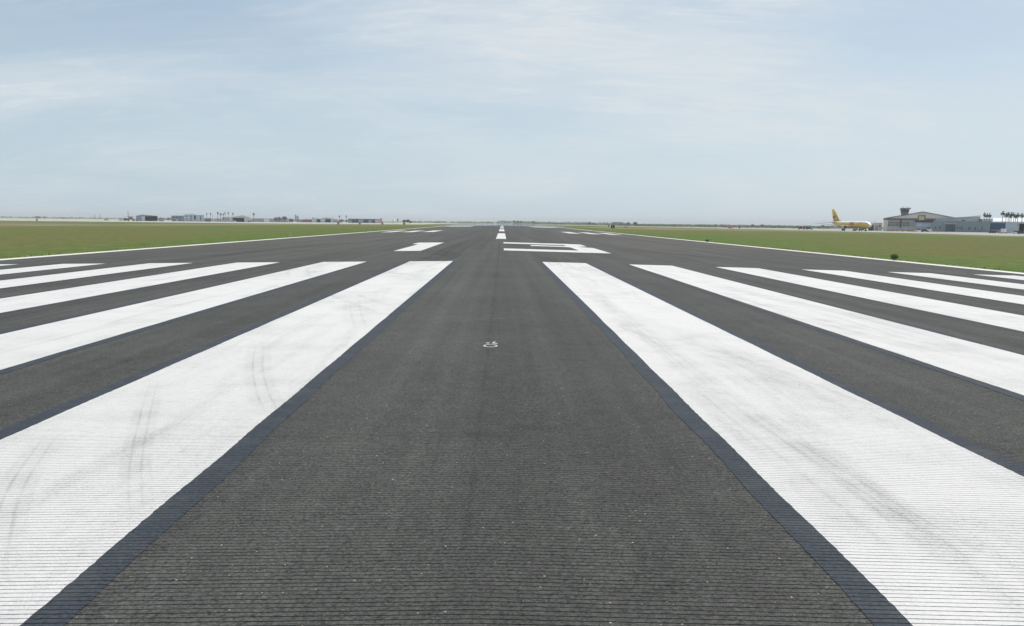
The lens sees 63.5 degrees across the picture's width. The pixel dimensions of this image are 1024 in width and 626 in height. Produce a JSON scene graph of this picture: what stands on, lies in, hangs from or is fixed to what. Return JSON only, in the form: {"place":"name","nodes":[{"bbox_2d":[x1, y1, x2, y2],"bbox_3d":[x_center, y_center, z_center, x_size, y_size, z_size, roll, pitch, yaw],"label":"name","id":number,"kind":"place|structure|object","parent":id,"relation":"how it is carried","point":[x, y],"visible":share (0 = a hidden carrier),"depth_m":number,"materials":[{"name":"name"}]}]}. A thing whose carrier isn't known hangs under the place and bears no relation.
{"place":"outdoors","nodes":[
{"label":"outdoors","id":0,"kind":"place"},
{"bbox_2d":[0,218,458,223],"bbox_3d":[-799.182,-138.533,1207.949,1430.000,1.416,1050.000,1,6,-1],"label":"apron","id":1,"kind":"object","parent":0,"point":[87,220],"visible":0.63,"depth_m":943.32,"materials":[{"name":"concrete"}]},
{"bbox_2d":[211,219,221,221],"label":"long shed","id":2,"kind":"structure","parent":1,"relation":"on","point":[215,220],"depth_m":1068.71,"materials":[{"name":"grey metal"}]},
{"bbox_2d":[222,217,229,221],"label":"clubhouse","id":3,"kind":"structure","parent":1,"relation":"on","point":[225,219],"depth_m":1049.18,"materials":[{"name":"white glass"}]},
{"bbox_2d":[312,218,320,221],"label":"maintenance hangar","id":4,"kind":"structure","parent":1,"relation":"on","point":[316,220],"depth_m":1278.52,"materials":[{"name":"white metal"}]},
{"bbox_2d":[321,218,332,222],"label":"wide hangar","id":5,"kind":"structure","parent":1,"relation":"on","point":[327,220],"depth_m":1309.93,"materials":[{"name":"white metal"}]},
{"bbox_2d":[0,216,1023,272],"bbox_3d":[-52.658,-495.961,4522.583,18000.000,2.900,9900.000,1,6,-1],"label":"ground","id":6,"kind":"structure","parent":0,"point":[44,238],"depth_m":139.22,"materials":[{"name":"green plant"}]},
{"bbox_2d":[136,214,157,220],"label":"open hangar","id":7,"kind":"structure","parent":6,"relation":"on","point":[143,217],"depth_m":1010.24,"materials":[{"name":"grey metal"}]},
{"bbox_2d":[171,216,183,220],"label":"office block","id":8,"kind":"structure","parent":6,"relation":"on","point":[177,218],"depth_m":1048.21,"materials":[{"name":"grey stone"}]},
{"bbox_2d":[184,214,203,221],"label":"terminal block","id":9,"kind":"structure","parent":6,"relation":"on","point":[193,217],"depth_m":1028.70,"materials":[{"name":"grey stone"}]},
{"bbox_2d":[230,215,249,221],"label":"pink roofed hangar","id":10,"kind":"structure","parent":6,"relation":"on","point":[242,218],"depth_m":1032.23,"materials":[{"name":"metal"}]},
{"bbox_2d":[251,218,272,221],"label":"warehouse","id":11,"kind":"structure","parent":6,"relation":"on","point":[259,219],"depth_m":1187.58,"materials":[{"name":"white metal"}]},
{"bbox_2d":[302,219,311,221],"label":"red brown building","id":12,"kind":"structure","parent":6,"relation":"on","point":[306,220],"depth_m":1278.34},
{"bbox_2d":[348,218,381,222],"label":"long dark hangar","id":13,"kind":"structure","parent":6,"relation":"on","point":[365,220],"depth_m":1272.26,"materials":[{"name":"grey metal"}]},
{"bbox_2d":[2,216,882,228],"bbox_3d":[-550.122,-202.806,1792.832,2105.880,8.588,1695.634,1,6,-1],"label":"treeline","id":14,"kind":"object","parent":6,"relation":"on","point":[709,225],"visible":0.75,"depth_m":1303.25,"materials":[{"name":"green plant"}]},
{"bbox_2d":[0,222,1023,625],"bbox_3d":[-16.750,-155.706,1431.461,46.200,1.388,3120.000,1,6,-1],"label":"runway","id":15,"kind":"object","parent":6,"relation":"on","point":[490,426],"visible":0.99,"depth_m":6.17,"materials":[{"name":"grey asphalt"}]},
{"bbox_2d":[453,223,552,226],"bbox_3d":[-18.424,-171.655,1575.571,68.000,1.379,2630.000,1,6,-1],"label":"heat haze","id":16,"kind":"object","parent":15,"relation":"on","point":[511,224],"visible":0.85,"depth_m":503.86,"materials":[{"name":"white"}]},
{"bbox_2d":[564,225,730,228],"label":"taxiway","id":17,"kind":"structure","parent":6,"relation":"on","point":[667,227],"depth_m":861.52,"materials":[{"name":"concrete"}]},
{"bbox_2d":[694,227,1023,235],"bbox_3d":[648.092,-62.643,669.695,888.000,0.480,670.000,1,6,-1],"label":"apron","id":18,"kind":"object","parent":6,"relation":"on","point":[970,233],"visible":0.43,"depth_m":543.29,"materials":[{"name":"concrete"}]},
{"bbox_2d":[818,209,871,230],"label":"cargo plane","id":19,"kind":"object","parent":18,"relation":"on","point":[843,225],"visible":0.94,"depth_m":596.51,"materials":[{"name":"yellow metal"}]},
{"bbox_2d":[868,223,881,230],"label":"service building","id":20,"kind":"structure","parent":18,"relation":"on","point":[877,226],"depth_m":659.12,"materials":[{"name":"white"}]},
{"bbox_2d":[900,206,910,214],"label":"control tower","id":21,"kind":"structure","parent":18,"relation":"on","point":[903,210],"depth_m":716.19,"materials":[{"name":"grey glass"}]},
{"bbox_2d":[883,212,952,230],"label":"aircraft hangar","id":22,"kind":"structure","parent":18,"relation":"on","point":[917,220],"depth_m":642.26,"materials":[{"name":"grey metal"}]},
{"bbox_2d":[932,216,991,231],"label":"terminal building","id":23,"kind":"structure","parent":18,"relation":"on","point":[967,224],"depth_m":606.82,"materials":[{"name":"white metal"}]},
{"bbox_2d":[990,222,1005,231],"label":"navy blue building","id":24,"kind":"structure","parent":18,"relation":"on","point":[997,226],"depth_m":560.82,"materials":[{"name":"stone"}]},
{"bbox_2d":[993,218,1023,221],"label":"white roofed hangar","id":25,"kind":"structure","parent":18,"relation":"on","point":[1005,219],"depth_m":708.01,"materials":[{"name":"metal"}]},
{"bbox_2d":[1006,222,1023,232],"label":"garage building","id":26,"kind":"structure","parent":18,"relation":"on","point":[1011,227],"depth_m":538.45,"materials":[{"name":"white metal"}]},
{"bbox_2d":[890,254,898,259],"bbox_3d":[22.015,-3.198,47.575,0.509,0.424,0.501,1,6,-1],"label":"roadside bush","id":27,"kind":"object","parent":6,"relation":"on","point":[894,256],"visible":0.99,"depth_m":47.51,"materials":[{"name":"green plant"}]},
{"bbox_2d":[0,0,1023,226],"label":"sky","id":28,"kind":"structure","parent":0,"point":[712,112],"materials":[{"name":"blue"}]}
]}

